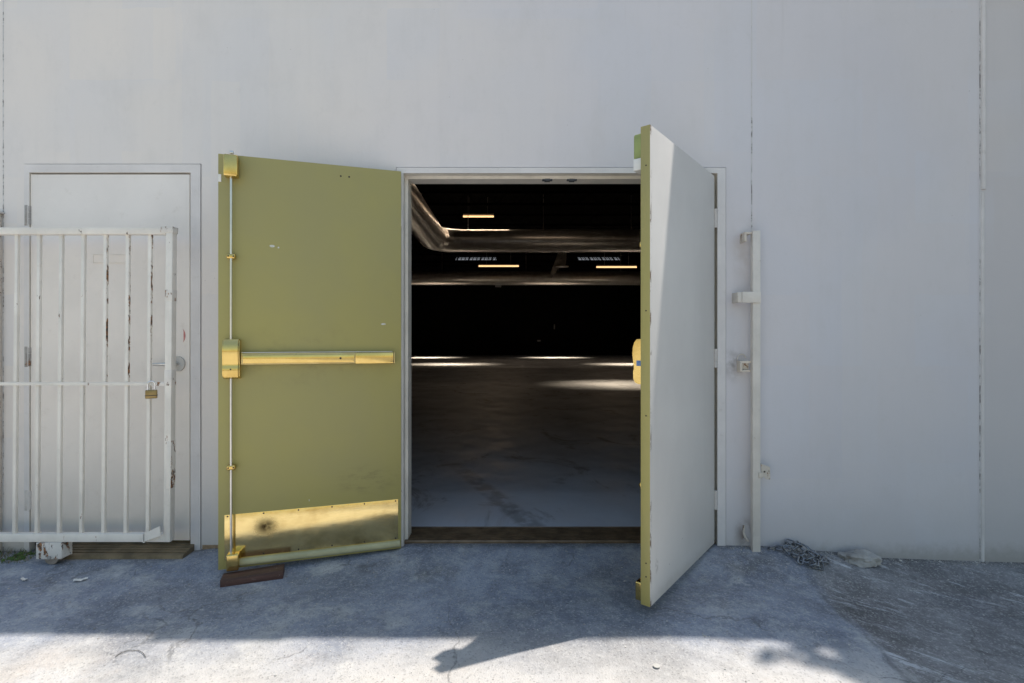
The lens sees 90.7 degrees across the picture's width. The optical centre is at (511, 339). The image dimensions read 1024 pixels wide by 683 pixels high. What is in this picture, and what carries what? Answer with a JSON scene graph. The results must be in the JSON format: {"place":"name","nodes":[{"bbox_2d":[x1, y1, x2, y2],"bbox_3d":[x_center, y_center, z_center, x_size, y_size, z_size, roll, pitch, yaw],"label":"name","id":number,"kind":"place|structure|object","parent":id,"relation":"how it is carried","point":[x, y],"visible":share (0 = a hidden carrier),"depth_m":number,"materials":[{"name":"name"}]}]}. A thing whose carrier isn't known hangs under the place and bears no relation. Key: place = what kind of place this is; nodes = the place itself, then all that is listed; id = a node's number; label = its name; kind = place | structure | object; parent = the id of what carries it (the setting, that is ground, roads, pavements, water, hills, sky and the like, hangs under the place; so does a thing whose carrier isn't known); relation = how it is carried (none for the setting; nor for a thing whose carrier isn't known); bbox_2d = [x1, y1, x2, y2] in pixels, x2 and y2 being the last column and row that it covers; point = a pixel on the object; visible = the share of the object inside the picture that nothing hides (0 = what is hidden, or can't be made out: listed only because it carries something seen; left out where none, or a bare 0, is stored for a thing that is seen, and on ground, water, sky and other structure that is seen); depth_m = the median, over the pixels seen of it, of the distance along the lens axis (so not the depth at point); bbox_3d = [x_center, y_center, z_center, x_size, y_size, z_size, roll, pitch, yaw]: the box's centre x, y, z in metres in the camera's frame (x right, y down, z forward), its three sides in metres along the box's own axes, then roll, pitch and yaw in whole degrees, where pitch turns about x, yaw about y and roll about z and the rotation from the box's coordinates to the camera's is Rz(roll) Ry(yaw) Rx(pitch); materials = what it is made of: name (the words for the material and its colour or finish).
{"place":"outdoors","nodes":[
{"label":"outdoors","id":0,"kind":"place"},
{"bbox_2d":[0,543,1023,682],"bbox_3d":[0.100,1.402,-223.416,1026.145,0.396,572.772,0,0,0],"label":"ground","id":1,"kind":"structure","parent":0,"point":[764,648],"depth_m":2.28,"materials":[{"name":"concrete"}]},
{"bbox_2d":[0,548,35,563],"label":"weeds","id":2,"kind":"object","parent":1,"relation":"on","point":[17,557],"visible":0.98,"depth_m":2.88,"materials":[{"name":"green plant"}]},
{"bbox_2d":[0,226,177,564],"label":"sliding gate","id":3,"kind":"structure","parent":1,"relation":"on","point":[53,548],"depth_m":2.81,"materials":[{"name":"metal"}]},
{"bbox_2d":[145,381,157,398],"bbox_3d":[-1.992,0.275,2.796,0.056,0.099,0.028,0,0,-28],"label":"padlock","id":4,"kind":"object","parent":3,"relation":"hanging from","point":[151,394],"visible":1,"depth_m":2.79,"materials":[{"name":"gold metal"}]},
{"bbox_2d":[220,564,284,587],"bbox_3d":[-1.349,1.234,2.642,0.292,0.056,0.083,0,0,-19],"label":"door stop","id":5,"kind":"object","parent":1,"relation":"on","point":[268,573],"depth_m":2.62,"materials":[{"name":"wood"}]},
{"bbox_2d":[0,0,1023,562],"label":"warehouse building","id":6,"kind":"structure","parent":1,"relation":"on","point":[860,162],"depth_m":2.97,"materials":[{"name":"paint"}]},
{"bbox_2d":[0,211,4,551],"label":"guide post","id":7,"kind":"object","parent":6,"relation":"attached to","point":[1,213],"visible":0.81,"depth_m":2.96,"materials":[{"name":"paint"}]},
{"bbox_2d":[24,174,190,539],"bbox_3d":[-2.374,0.103,2.955,0.962,2.149,0.085,0,0,0],"label":"side door","id":8,"kind":"structure","parent":6,"relation":"attached to","point":[108,200],"depth_m":2.97,"materials":[{"name":"paint"}]},
{"bbox_2d":[31,174,190,539],"bbox_3d":[-2.359,0.104,2.985,0.933,2.149,0.027,0,0,0],"label":"door panel","id":9,"kind":"structure","parent":8,"relation":"in","point":[57,200],"depth_m":2.97,"materials":[{"name":"paint"}]},
{"bbox_2d":[218,151,401,571],"bbox_3d":[-1.085,0.110,2.801,0.958,2.200,0.104,0,0,-18],"label":"exit door","id":10,"kind":"structure","parent":6,"relation":"attached to","point":[309,360],"depth_m":2.79,"materials":[{"name":"green paint"}]},
{"bbox_2d":[218,154,400,569],"bbox_3d":[-1.100,0.116,2.820,0.942,2.188,0.045,0,0,-17],"label":"door panel","id":11,"kind":"structure","parent":10,"relation":"in","point":[316,267],"depth_m":2.79,"materials":[{"name":"green paint"}]},
{"bbox_2d":[456,257,496,259],"bbox_3d":[-2.513,-5.679,35.461,2.952,0.588,0.679,0,0,0],"label":"skylight","id":12,"kind":"object","parent":6,"relation":"hanging from","point":[475,258],"visible":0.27,"depth_m":35.53,"materials":[{"name":"white glass"}]},
{"bbox_2d":[463,197,493,216],"bbox_3d":[-1.360,-5.364,20.500,1.238,0.813,0.100,0,0,0],"label":"tube light","id":13,"kind":"object","parent":6,"relation":"hanging from","point":[487,213],"visible":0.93,"depth_m":20.45,"materials":[{"name":"white"}]},
{"bbox_2d":[479,264,518,266],"bbox_3d":[-0.735,-4.902,28.000,2.218,1.737,0.100,0,0,0],"label":"tube light","id":14,"kind":"object","parent":6,"relation":"hanging from","point":[498,265],"visible":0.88,"depth_m":27.97,"materials":[{"name":"white"}]},
{"bbox_2d":[411,184,640,251],"bbox_3d":[6.226,-4.611,13.297,19.548,2.338,14.654,0,0,0],"label":"air duct","id":15,"kind":"object","parent":6,"relation":"hanging from","point":[428,231],"visible":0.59,"depth_m":19.75,"materials":[{"name":"grey metal"}]},
{"bbox_2d":[411,268,640,284],"bbox_3d":[1.000,-4.643,32.570,30.000,2.274,0.908,0,0,0],"label":"air duct","id":16,"kind":"object","parent":6,"relation":"hanging from","point":[524,278],"visible":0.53,"depth_m":32.17,"materials":[{"name":"grey metal"}]},
{"bbox_2d":[550,253,568,277],"bbox_3d":[2.579,-4.030,27.385,0.970,1.320,0.730,0,0,0],"label":"metal chute","id":17,"kind":"object","parent":6,"relation":"hanging from","point":[560,261],"visible":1,"depth_m":27.45,"materials":[{"name":"grey metal"}]},
{"bbox_2d":[576,257,619,259],"bbox_3d":[6.027,-5.679,35.463,3.165,0.589,0.674,0,0,0],"label":"skylight","id":18,"kind":"object","parent":6,"relation":"hanging from","point":[598,258],"visible":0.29,"depth_m":35.51,"materials":[{"name":"white glass"}]},
{"bbox_2d":[596,252,636,267],"bbox_3d":[5.780,-4.874,28.000,2.218,1.792,0.100,0,0,0],"label":"tube light","id":19,"kind":"object","parent":6,"relation":"hanging from","point":[616,266],"visible":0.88,"depth_m":27.97,"materials":[{"name":"white"}]},
{"bbox_2d":[632,124,716,606],"bbox_3d":[0.869,0.117,2.642,0.104,2.177,0.930,0,0,40],"label":"exit door","id":20,"kind":"structure","parent":6,"relation":"attached to","point":[674,353],"depth_m":2.48,"materials":[{"name":"paint"}]},
{"bbox_2d":[641,124,713,606],"bbox_3d":[0.882,0.116,2.622,0.045,2.150,0.912,0,0,39],"label":"door panel","id":21,"kind":"structure","parent":20,"relation":"in","point":[677,192],"depth_m":2.48,"materials":[{"name":"white paint"}]},
{"bbox_2d":[732,231,769,551],"bbox_3d":[1.387,0.307,2.930,0.194,1.866,0.080,0,0,0],"label":"latch post","id":22,"kind":"object","parent":1,"relation":"on","point":[753,297],"visible":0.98,"depth_m":2.90,"materials":[{"name":"metal"}]},
{"bbox_2d":[767,539,829,570],"bbox_3d":[1.620,1.208,2.867,0.310,0.107,0.162,0,0,32],"label":"chain","id":23,"kind":"object","parent":1,"relation":"on","point":[805,552],"visible":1,"depth_m":2.85,"materials":[{"name":"grey metal"}]},
{"bbox_2d":[837,549,881,567],"bbox_3d":[1.994,1.234,2.882,0.235,0.078,0.124,0,0,8],"label":"concrete chunk","id":24,"kind":"object","parent":1,"relation":"on","point":[862,558],"visible":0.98,"depth_m":2.85,"materials":[{"name":"grey concrete"}]},
{"bbox_2d":[411,355,640,526],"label":"floor","id":25,"kind":"structure","parent":0,"point":[525,440],"depth_m":5.97,"materials":[{"name":"concrete"}]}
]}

